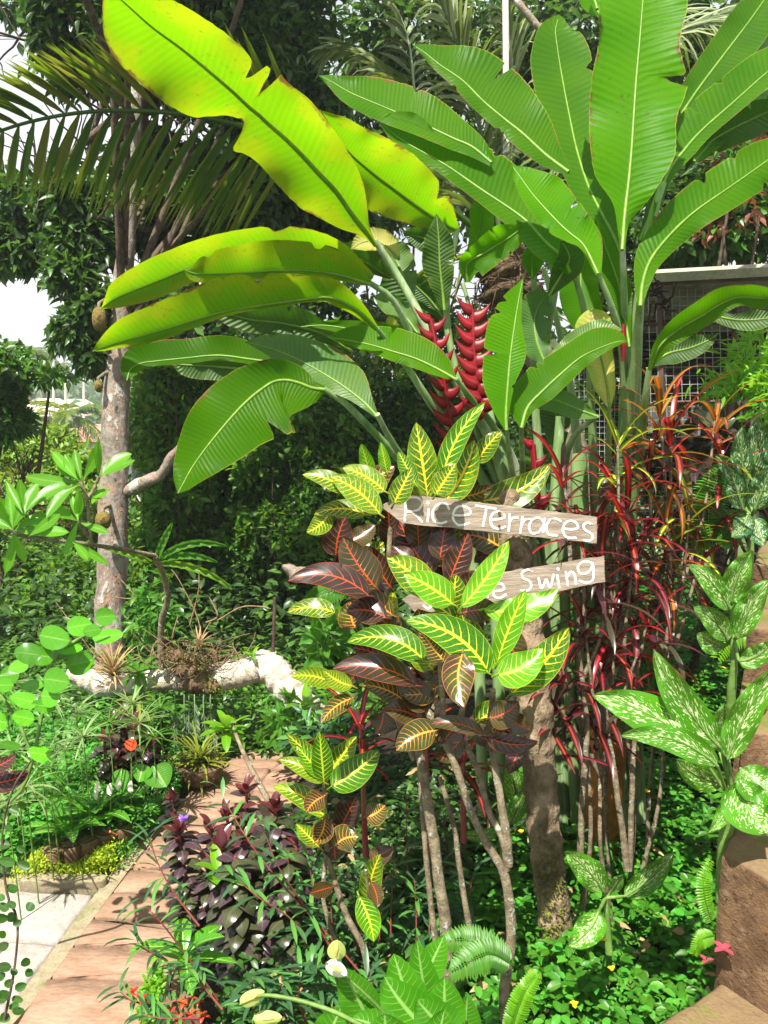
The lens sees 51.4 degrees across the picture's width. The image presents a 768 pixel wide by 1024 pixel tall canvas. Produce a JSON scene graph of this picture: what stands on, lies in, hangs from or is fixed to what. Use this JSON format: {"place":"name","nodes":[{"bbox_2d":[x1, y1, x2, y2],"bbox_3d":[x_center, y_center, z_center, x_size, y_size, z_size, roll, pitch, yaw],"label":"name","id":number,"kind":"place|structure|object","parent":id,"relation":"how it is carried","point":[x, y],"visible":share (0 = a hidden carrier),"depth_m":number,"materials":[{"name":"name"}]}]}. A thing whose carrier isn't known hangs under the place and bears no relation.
{"place":"outdoors","nodes":[
{"label":"outdoors","id":0,"kind":"place"},
{"bbox_2d":[0,891,92,1014],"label":"paving","id":1,"kind":"structure","parent":0,"point":[47,922],"depth_m":3.07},
{"bbox_2d":[0,608,123,809],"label":"round leaved shrub","id":2,"kind":"object","parent":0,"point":[56,643],"visible":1,"depth_m":2.55,"materials":[{"name":"green plant"}]},
{"bbox_2d":[0,823,163,894],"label":"path bedding","id":3,"kind":"object","parent":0,"point":[8,875],"depth_m":3.49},
{"bbox_2d":[20,871,107,895],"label":"edging slab","id":4,"kind":"structure","parent":3,"relation":"on","point":[87,884],"depth_m":3.32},
{"bbox_2d":[0,824,163,1023],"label":"kerb","id":5,"kind":"structure","parent":3,"relation":"on","point":[48,968],"depth_m":3.06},
{"bbox_2d":[166,974,202,1023],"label":"kerb stone","id":6,"kind":"object","parent":3,"relation":"on","point":[174,985],"visible":0.42,"depth_m":2.38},
{"bbox_2d":[18,824,238,1023],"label":"path","id":7,"kind":"structure","parent":0,"point":[90,969],"depth_m":2.90,"materials":[{"name":"stone"}]},
{"bbox_2d":[135,949,166,1023],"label":"ground cover","id":8,"kind":"object","parent":7,"relation":"on","point":[156,986],"visible":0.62,"depth_m":2.61,"materials":[{"name":"green plant"}]},
{"bbox_2d":[156,787,190,849],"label":"purple leaf plant","id":9,"kind":"object","parent":7,"relation":"on","point":[172,801],"visible":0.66,"depth_m":3.08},
{"bbox_2d":[193,823,282,993],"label":"purple leaf plant","id":10,"kind":"object","parent":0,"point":[241,929],"visible":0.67,"depth_m":2.61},
{"bbox_2d":[176,751,301,825],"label":"path","id":11,"kind":"structure","parent":0,"point":[271,771],"depth_m":4.20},
{"bbox_2d":[0,382,746,832],"bbox_3d":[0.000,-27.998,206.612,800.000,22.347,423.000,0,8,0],"label":"ground","id":12,"kind":"structure","parent":0,"point":[184,792],"depth_m":6.35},
{"bbox_2d":[0,755,28,792],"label":"croton","id":13,"kind":"object","parent":12,"relation":"on","point":[8,778],"visible":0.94,"depth_m":1.86,"materials":[{"name":"red plant"}]},
{"bbox_2d":[0,759,34,1022],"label":"foreground vine","id":14,"kind":"object","parent":12,"relation":"on","point":[5,995],"visible":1,"depth_m":1.50,"materials":[{"name":"green plant"}]},
{"bbox_2d":[0,413,86,530],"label":"sunlit shrub","id":15,"kind":"object","parent":12,"relation":"on","point":[55,434],"visible":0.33,"depth_m":8.90,"materials":[{"name":"green plant"}]},
{"bbox_2d":[0,334,94,610],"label":"overhanging shrub","id":16,"kind":"object","parent":12,"relation":"on","point":[21,372],"visible":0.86,"depth_m":6.96,"materials":[{"name":"green plant"}]},
{"bbox_2d":[0,513,96,650],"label":"sunlit shrub","id":17,"kind":"object","parent":12,"relation":"on","point":[58,562],"visible":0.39,"depth_m":7.03,"materials":[{"name":"green plant"}]},
{"bbox_2d":[29,400,100,447],"bbox_3d":[-14.832,-1.891,38.277,3.997,6.892,3.927,6,10,39],"label":"coconut palm","id":18,"kind":"object","parent":12,"relation":"on","point":[62,415],"visible":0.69,"depth_m":37.58,"materials":[{"name":"green plant"}]},
{"bbox_2d":[6,836,135,885],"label":"border plant","id":19,"kind":"object","parent":12,"relation":"on","point":[87,863],"visible":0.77,"depth_m":3.40,"materials":[{"name":"yellow plant"}]},
{"bbox_2d":[16,437,134,570],"bbox_3d":[-3.308,0.040,8.554,1.167,1.647,2.478,-3,8,-19],"label":"sunlit shrub","id":20,"kind":"object","parent":12,"relation":"on","point":[89,480],"visible":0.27,"depth_m":8.36,"materials":[{"name":"green plant"}]},
{"bbox_2d":[0,690,157,861],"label":"ground cover","id":21,"kind":"object","parent":12,"relation":"on","point":[38,840],"visible":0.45,"depth_m":3.95,"materials":[{"name":"green plant"}]},
{"bbox_2d":[26,795,112,842],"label":"peace lily","id":22,"kind":"object","parent":21,"relation":"on","point":[63,824],"visible":0.81,"depth_m":3.49,"materials":[{"name":"green plant"}]},
{"bbox_2d":[57,781,135,829],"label":"peace lily","id":23,"kind":"object","parent":21,"relation":"on","point":[114,810],"visible":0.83,"depth_m":3.58,"materials":[{"name":"green plant"}]},
{"bbox_2d":[87,728,127,783],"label":"purple leaf plant","id":24,"kind":"object","parent":21,"relation":"on","point":[105,764],"visible":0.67,"depth_m":3.88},
{"bbox_2d":[112,739,171,793],"bbox_3d":[-1.113,1.181,3.659,0.279,0.287,0.088,0,8,0],"label":"anthurium","id":25,"kind":"object","parent":21,"relation":"on","point":[159,775],"visible":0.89,"depth_m":3.67,"materials":[{"name":"green plant"}]},
{"bbox_2d":[66,649,324,728],"bbox_3d":[-1.069,0.951,4.539,1.641,0.387,0.283,3,8,18],"label":"fallen log","id":26,"kind":"object","parent":21,"relation":"on","point":[273,672],"visible":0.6,"depth_m":4.45,"materials":[{"name":"white wood"}]},
{"bbox_2d":[75,643,150,698],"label":"air plant","id":27,"kind":"object","parent":26,"relation":"on","point":[111,670],"visible":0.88,"depth_m":4.50,"materials":[{"name":"beige plant"}]},
{"bbox_2d":[56,569,270,699],"bbox_3d":[-1.246,0.698,4.439,1.217,0.729,0.293,0,8,0],"label":"hanging plant","id":28,"kind":"object","parent":26,"relation":"on","point":[190,673],"visible":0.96,"depth_m":4.46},
{"bbox_2d":[0,442,170,667],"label":"frangipani","id":29,"kind":"object","parent":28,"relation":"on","point":[22,499],"visible":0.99,"depth_m":3.57,"materials":[{"name":"green plant"}]},
{"bbox_2d":[105,523,231,587],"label":"epiphyte fern","id":30,"kind":"object","parent":28,"relation":"on","point":[167,556],"visible":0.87,"depth_m":4.54,"materials":[{"name":"green plant"}]},
{"bbox_2d":[171,694,218,777],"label":"hanging fern","id":31,"kind":"object","parent":28,"relation":"hanging from","point":[195,725],"visible":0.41,"depth_m":4.38,"materials":[{"name":"green plant"}]},
{"bbox_2d":[102,737,204,840],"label":"ground cover","id":32,"kind":"object","parent":12,"relation":"on","point":[151,811],"visible":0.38,"depth_m":3.77,"materials":[{"name":"green plant"}]},
{"bbox_2d":[76,336,237,622],"bbox_3d":[-1.998,-0.235,7.415,1.207,2.889,1.818,3,8,23],"label":"vine clad tree","id":33,"kind":"object","parent":12,"relation":"on","point":[164,401],"visible":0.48,"depth_m":7.07,"materials":[{"name":"green plant"}]},
{"bbox_2d":[0,0,387,672],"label":"jackfruit tree","id":34,"kind":"object","parent":12,"relation":"on","point":[72,252],"visible":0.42,"depth_m":5.85,"materials":[{"name":"green plant"}]},
{"bbox_2d":[167,720,236,796],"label":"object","id":35,"kind":"object","parent":12,"relation":"on","point":[201,764],"visible":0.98,"depth_m":4.16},
{"bbox_2d":[0,625,411,761],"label":"ground cover","id":36,"kind":"object","parent":12,"relation":"on","point":[238,709],"visible":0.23,"depth_m":5.08,"materials":[{"name":"green plant"}]},
{"bbox_2d":[115,578,184,652],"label":"shrub","id":37,"kind":"object","parent":36,"relation":"on","point":[145,600],"visible":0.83,"depth_m":4.96,"materials":[{"name":"green plant"}]},
{"bbox_2d":[177,325,304,619],"bbox_3d":[-1.440,-0.481,7.855,1.664,2.875,2.062,0,8,0],"label":"vine clad tree","id":38,"kind":"object","parent":12,"relation":"on","point":[245,524],"visible":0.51,"depth_m":7.27,"materials":[{"name":"green plant"}]},
{"bbox_2d":[0,524,682,682],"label":"ground cover","id":39,"kind":"object","parent":12,"relation":"on","point":[296,625],"visible":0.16,"depth_m":6.39,"materials":[{"name":"green plant"}]},
{"bbox_2d":[259,347,434,606],"bbox_3d":[-0.404,-0.407,7.855,1.997,2.801,2.246,0,8,0],"label":"vine clad tree","id":40,"kind":"object","parent":12,"relation":"on","point":[343,425],"visible":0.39,"depth_m":7.30,"materials":[{"name":"green plant"}]},
{"bbox_2d":[4,377,694,482],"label":"forest","id":41,"kind":"object","parent":12,"relation":"on","point":[75,392],"visible":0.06,"depth_m":98.52,"materials":[{"name":"green plant"}]},
{"bbox_2d":[46,278,659,552],"bbox_3d":[-0.705,-0.499,10.065,9.973,5.803,3.580,0,8,0],"label":"backdrop tree","id":42,"kind":"object","parent":12,"relation":"on","point":[324,309],"visible":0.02,"depth_m":10.07,"materials":[{"name":"green plant"}]},
{"bbox_2d":[345,291,549,570],"bbox_3d":[0.707,-0.744,7.987,1.766,3.359,2.653,-6,10,-38],"label":"vine clad tree","id":43,"kind":"object","parent":12,"relation":"on","point":[427,384],"visible":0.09,"depth_m":7.76,"materials":[{"name":"green plant"}]},
{"bbox_2d":[326,0,596,456],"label":"backdrop tree","id":44,"kind":"object","parent":12,"relation":"on","point":[363,35],"visible":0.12,"depth_m":8.67,"materials":[{"name":"green plant"}]},
{"bbox_2d":[203,570,744,1023],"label":"planting bed","id":45,"kind":"object","parent":12,"relation":"on","point":[211,1008],"visible":0.01,"depth_m":3.43,"materials":[{"name":"plant"}]},
{"bbox_2d":[95,951,222,1023],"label":"willow leaf plant","id":46,"kind":"object","parent":45,"relation":"on","point":[195,970],"visible":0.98,"depth_m":2.22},
{"bbox_2d":[158,812,205,943],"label":"purple leaf plant","id":47,"kind":"object","parent":45,"relation":"on","point":[178,861],"visible":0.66,"depth_m":2.73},
{"bbox_2d":[128,918,235,995],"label":"broad leaf seedling","id":48,"kind":"object","parent":45,"relation":"on","point":[201,937],"visible":0.74,"depth_m":2.46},
{"bbox_2d":[192,798,248,878],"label":"purple leaf plant","id":49,"kind":"object","parent":45,"relation":"on","point":[224,811],"visible":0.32,"depth_m":2.91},
{"bbox_2d":[199,710,285,837],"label":"bare stem shrub","id":50,"kind":"object","parent":45,"relation":"on","point":[228,725],"visible":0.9,"depth_m":3.55,"materials":[{"name":"green plant"}]},
{"bbox_2d":[200,778,359,986],"bbox_3d":[-0.283,1.141,2.367,0.545,0.635,0.322,0,8,0],"label":"willow leaf plant","id":51,"kind":"object","parent":45,"relation":"on","point":[317,924],"visible":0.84,"depth_m":2.34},
{"bbox_2d":[252,791,320,971],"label":"purple leaf plant","id":52,"kind":"object","parent":45,"relation":"on","point":[274,805],"visible":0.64,"depth_m":2.63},
{"bbox_2d":[256,686,317,756],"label":"shrub","id":53,"kind":"object","parent":45,"relation":"on","point":[277,723],"visible":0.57,"depth_m":4.16,"materials":[{"name":"green plant"}]},
{"bbox_2d":[219,943,385,1023],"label":"willow leaf plant","id":54,"kind":"object","parent":45,"relation":"on","point":[317,974],"visible":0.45,"depth_m":2.12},
{"bbox_2d":[296,603,355,689],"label":"shrub","id":55,"kind":"object","parent":45,"relation":"on","point":[326,652],"visible":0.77,"depth_m":3.56,"materials":[{"name":"green plant"}]},
{"bbox_2d":[92,0,564,835],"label":"heliconia","id":56,"kind":"object","parent":45,"relation":"on","point":[308,156],"visible":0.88,"depth_m":2.63,"materials":[{"name":"plant"}]},
{"bbox_2d":[206,730,506,1023],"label":"ground cover","id":57,"kind":"object","parent":45,"relation":"on","point":[232,1015],"visible":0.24,"depth_m":2.98,"materials":[{"name":"green plant"}]},
{"bbox_2d":[103,816,226,1000],"bbox_3d":[-0.636,1.226,2.398,0.366,0.484,0.380,0,8,0],"label":"willow leaf plant","id":58,"kind":"object","parent":57,"relation":"on","point":[156,953],"visible":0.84,"depth_m":2.34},
{"bbox_2d":[230,773,264,859],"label":"purple leaf plant","id":59,"kind":"object","parent":57,"relation":"on","point":[244,788],"visible":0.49,"depth_m":3.03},
{"bbox_2d":[275,691,384,763],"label":"shrub","id":60,"kind":"object","parent":57,"relation":"on","point":[307,732],"visible":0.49,"depth_m":3.37,"materials":[{"name":"green plant"}]},
{"bbox_2d":[273,732,392,984],"bbox_3d":[-0.149,1.006,2.312,0.414,0.786,0.248,4,9,28],"label":"croton","id":61,"kind":"object","parent":57,"relation":"on","point":[342,767],"visible":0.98,"depth_m":2.28,"materials":[{"name":"green plant"}]},
{"bbox_2d":[239,935,480,1023],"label":"flowering plant","id":62,"kind":"object","parent":45,"relation":"on","point":[417,989],"visible":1,"depth_m":1.78,"materials":[{"name":"green plant"}]},
{"bbox_2d":[0,0,737,612],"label":"coconut palm","id":63,"kind":"object","parent":45,"relation":"on","point":[500,280],"visible":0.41,"depth_m":4.78,"materials":[{"name":"green plant"}]},
{"bbox_2d":[502,0,508,158],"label":"bare pole","id":64,"kind":"object","parent":63,"relation":"attached to","point":[505,16],"visible":0.46,"depth_m":4.98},
{"bbox_2d":[288,823,500,985],"bbox_3d":[0.036,1.234,2.488,0.712,0.531,0.250,0,8,0],"label":"willow leaf plant","id":65,"kind":"object","parent":45,"relation":"on","point":[391,906],"visible":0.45,"depth_m":2.50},
{"bbox_2d":[308,688,505,857],"bbox_3d":[0.062,0.784,2.531,0.646,0.580,0.360,0,8,0],"label":"red-leaved plant","id":66,"kind":"object","parent":45,"relation":"on","point":[359,718],"visible":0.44,"depth_m":2.49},
{"bbox_2d":[378,770,564,904],"bbox_3d":[0.316,1.224,2.905,0.685,0.556,0.282,0,8,0],"label":"willow leaf plant","id":67,"kind":"object","parent":45,"relation":"on","point":[448,837],"visible":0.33,"depth_m":2.90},
{"bbox_2d":[442,924,514,981],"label":"fern","id":68,"kind":"object","parent":45,"relation":"on","point":[489,952],"visible":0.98,"depth_m":1.95,"materials":[{"name":"green plant"}]},
{"bbox_2d":[268,696,715,1023],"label":"ground cover plants","id":69,"kind":"object","parent":45,"relation":"on","point":[643,947],"visible":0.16,"depth_m":2.60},
{"bbox_2d":[502,969,541,1023],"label":"fern","id":70,"kind":"object","parent":45,"relation":"on","point":[515,1012],"visible":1,"depth_m":1.72,"materials":[{"name":"green plant"}]},
{"bbox_2d":[499,488,578,996],"bbox_3d":[0.460,0.736,2.425,0.146,1.601,0.410,-5,9,-34],"label":"sign post","id":71,"kind":"object","parent":45,"relation":"on","point":[542,805],"visible":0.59,"depth_m":2.38,"materials":[{"name":"brown wood"}]},
{"bbox_2d":[382,495,596,542],"bbox_3d":[0.314,0.023,2.328,0.658,0.158,0.033,-1,8,-8],"label":"arrow sign","id":72,"kind":"object","parent":71,"relation":"attached to","point":[453,513],"visible":0.99,"depth_m":2.32,"materials":[{"name":"brown wood"}]},
{"bbox_2d":[402,556,604,611],"bbox_3d":[0.356,0.215,2.353,0.610,0.168,0.030,-1,8,-4],"label":"arrow sign","id":73,"kind":"object","parent":71,"relation":"attached to","point":[567,575],"visible":0.56,"depth_m":2.35,"materials":[{"name":"brown wood"}]},
{"bbox_2d":[434,860,719,1023],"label":"ground cover","id":74,"kind":"object","parent":45,"relation":"on","point":[679,963],"visible":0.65,"depth_m":2.37,"materials":[{"name":"green plant"}]},
{"bbox_2d":[287,402,569,1023],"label":"croton","id":75,"kind":"object","parent":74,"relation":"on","point":[429,565],"visible":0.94,"depth_m":2.11,"materials":[{"name":"green plant"}]},
{"bbox_2d":[460,768,525,859],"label":"leaf","id":76,"kind":"object","parent":74,"relation":"on","point":[513,783],"visible":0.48,"depth_m":2.57,"materials":[{"name":"green plant"}]},
{"bbox_2d":[564,851,673,955],"bbox_3d":[0.600,1.073,2.143,0.337,0.333,0.147,-4,9,-26],"label":"dumb cane","id":77,"kind":"object","parent":74,"relation":"on","point":[590,929],"visible":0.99,"depth_m":2.16,"materials":[{"name":"green plant"}]},
{"bbox_2d":[628,728,636,871],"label":"bare shrub","id":78,"kind":"object","parent":74,"relation":"on","point":[631,806],"visible":0.62,"depth_m":2.54,"materials":[{"name":"brown plant"}]},
{"bbox_2d":[577,650,589,853],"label":"bare shrub","id":79,"kind":"object","parent":45,"relation":"on","point":[581,817],"visible":0.83,"depth_m":2.49,"materials":[{"name":"brown plant"}]},
{"bbox_2d":[515,428,669,915],"bbox_3d":[0.622,0.626,2.614,0.480,1.811,0.453,0,8,0],"label":"narrow leaved croton","id":80,"kind":"object","parent":45,"relation":"on","point":[560,471],"visible":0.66,"depth_m":2.50,"materials":[{"name":"red plant"}]},
{"bbox_2d":[515,560,685,927],"bbox_3d":[0.676,0.841,2.539,0.639,1.406,0.477,-6,10,-37],"label":"narrow leaved croton","id":81,"kind":"object","parent":45,"relation":"on","point":[598,763],"visible":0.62,"depth_m":2.51,"materials":[{"name":"red plant"}]},
{"bbox_2d":[585,723,625,868],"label":"plant stems","id":82,"kind":"object","parent":45,"relation":"on","point":[613,824],"visible":0.27,"depth_m":2.88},
{"bbox_2d":[585,593,674,694],"bbox_3d":[0.853,0.522,2.836,0.333,0.500,0.137,0,8,0],"label":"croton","id":83,"kind":"object","parent":82,"relation":"in","point":[633,613],"visible":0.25,"depth_m":2.83,"materials":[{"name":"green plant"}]},
{"bbox_2d":[472,653,741,939],"bbox_3d":[0.991,1.064,3.480,1.044,0.531,2.223,4,9,24],"label":"ground cover","id":84,"kind":"object","parent":45,"relation":"on","point":[696,829],"visible":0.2,"depth_m":2.93,"materials":[{"name":"green plant"}]},
{"bbox_2d":[319,0,767,836],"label":"heliconia","id":85,"kind":"object","parent":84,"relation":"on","point":[623,132],"visible":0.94,"depth_m":2.83,"materials":[{"name":"plant"}]},
{"bbox_2d":[595,657,630,871],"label":"bare shrub","id":86,"kind":"object","parent":45,"relation":"on","point":[623,837],"visible":0.7,"depth_m":2.49,"materials":[{"name":"brown plant"}]},
{"bbox_2d":[533,379,696,902],"bbox_3d":[0.762,0.542,2.671,0.573,1.963,0.541,0,8,0],"label":"narrow leaved croton","id":87,"kind":"object","parent":45,"relation":"on","point":[609,478],"visible":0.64,"depth_m":2.61,"materials":[{"name":"red plant"}]},
{"bbox_2d":[554,455,704,931],"bbox_3d":[0.790,0.664,2.646,0.577,1.727,0.542,0,8,0],"label":"narrow leaved croton","id":88,"kind":"object","parent":45,"relation":"on","point":[632,551],"visible":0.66,"depth_m":2.58,"materials":[{"name":"red plant"}]},
{"bbox_2d":[570,551,744,710],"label":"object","id":89,"kind":"object","parent":45,"relation":"on","point":[691,617],"visible":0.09,"depth_m":4.36,"materials":[{"name":"red plant"}]},
{"bbox_2d":[571,359,767,865],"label":"narrow leaved croton","id":90,"kind":"object","parent":45,"relation":"on","point":[717,423],"visible":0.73,"depth_m":2.73,"materials":[{"name":"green plant"}]},
{"bbox_2d":[672,464,745,553],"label":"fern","id":91,"kind":"object","parent":90,"relation":"attached to","point":[719,515],"visible":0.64,"depth_m":2.80,"materials":[{"name":"green plant"}]},
{"bbox_2d":[578,264,767,513],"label":"wire cage","id":92,"kind":"object","parent":45,"relation":"on","point":[694,285],"visible":0.12,"depth_m":4.68,"materials":[{"name":"metal"}]},
{"bbox_2d":[593,447,767,869],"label":"narrow leaved croton","id":93,"kind":"object","parent":45,"relation":"on","point":[669,652],"visible":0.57,"depth_m":2.74,"materials":[{"name":"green plant"}]},
{"bbox_2d":[639,396,767,691],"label":"dark bush","id":94,"kind":"object","parent":45,"relation":"on","point":[698,444],"visible":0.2,"depth_m":3.80,"materials":[{"name":"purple plant"}]},
{"bbox_2d":[661,309,767,678],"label":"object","id":95,"kind":"object","parent":45,"relation":"on","point":[757,389],"visible":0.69,"depth_m":3.79,"materials":[{"name":"green plant"}]},
{"bbox_2d":[661,983,767,1023],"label":"step slab","id":96,"kind":"structure","parent":45,"relation":"on","point":[717,1003],"depth_m":1.80,"materials":[{"name":"brown stone"}]},
{"bbox_2d":[712,827,767,1012],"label":"step block","id":97,"kind":"structure","parent":45,"relation":"on","point":[742,971],"depth_m":1.84,"materials":[{"name":"brown stone"}]},
{"bbox_2d":[592,650,767,904],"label":"dumb cane","id":98,"kind":"object","parent":97,"relation":"on","point":[678,719],"visible":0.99,"depth_m":1.89,"materials":[{"name":"green plant"}]},
{"bbox_2d":[689,858,715,956],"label":"fern","id":99,"kind":"object","parent":97,"relation":"on","point":[706,937],"visible":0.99,"depth_m":1.93,"materials":[{"name":"green plant"}]},
{"bbox_2d":[739,713,767,768],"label":"step block","id":100,"kind":"structure","parent":45,"relation":"on","point":[755,752],"depth_m":2.17,"materials":[{"name":"brown stone"}]},
{"bbox_2d":[689,551,767,707],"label":"dumb cane","id":101,"kind":"object","parent":100,"relation":"on","point":[735,598],"visible":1,"depth_m":2.24,"materials":[{"name":"green plant"}]},
{"bbox_2d":[732,682,767,781],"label":"step block","id":102,"kind":"structure","parent":100,"relation":"on","point":[736,760],"depth_m":2.38,"materials":[{"name":"brown stone"}]},
{"bbox_2d":[741,595,767,683],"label":"step block","id":103,"kind":"structure","parent":102,"relation":"on","point":[758,634],"depth_m":2.48,"materials":[{"name":"brown stone"}]},
{"bbox_2d":[715,417,767,590],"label":"dumb cane","id":104,"kind":"object","parent":103,"relation":"on","point":[737,480],"visible":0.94,"depth_m":2.69,"materials":[{"name":"green plant"}]},
{"bbox_2d":[469,0,767,569],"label":"leafy tree","id":105,"kind":"object","parent":12,"relation":"on","point":[566,11],"visible":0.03,"depth_m":7.72,"materials":[{"name":"green plant"}]},
{"bbox_2d":[543,162,693,564],"bbox_3d":[2.365,-1.335,7.448,2.351,4.657,1.588,-6,10,-36],"label":"leafy tree","id":106,"kind":"object","parent":12,"relation":"on","point":[679,182],"visible":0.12,"depth_m":7.14,"materials":[{"name":"green plant"}]},
{"bbox_2d":[628,96,767,569],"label":"leafy tree","id":107,"kind":"object","parent":12,"relation":"on","point":[696,252],"visible":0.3,"depth_m":6.62,"materials":[{"name":"green plant"}]},
{"bbox_2d":[691,135,767,573],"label":"bronze shrub","id":108,"kind":"object","parent":12,"relation":"on","point":[757,220],"visible":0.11,"depth_m":6.30,"materials":[{"name":"brown plant"}]},
{"bbox_2d":[0,0,767,381],"label":"sky","id":109,"kind":"structure","parent":0,"point":[24,312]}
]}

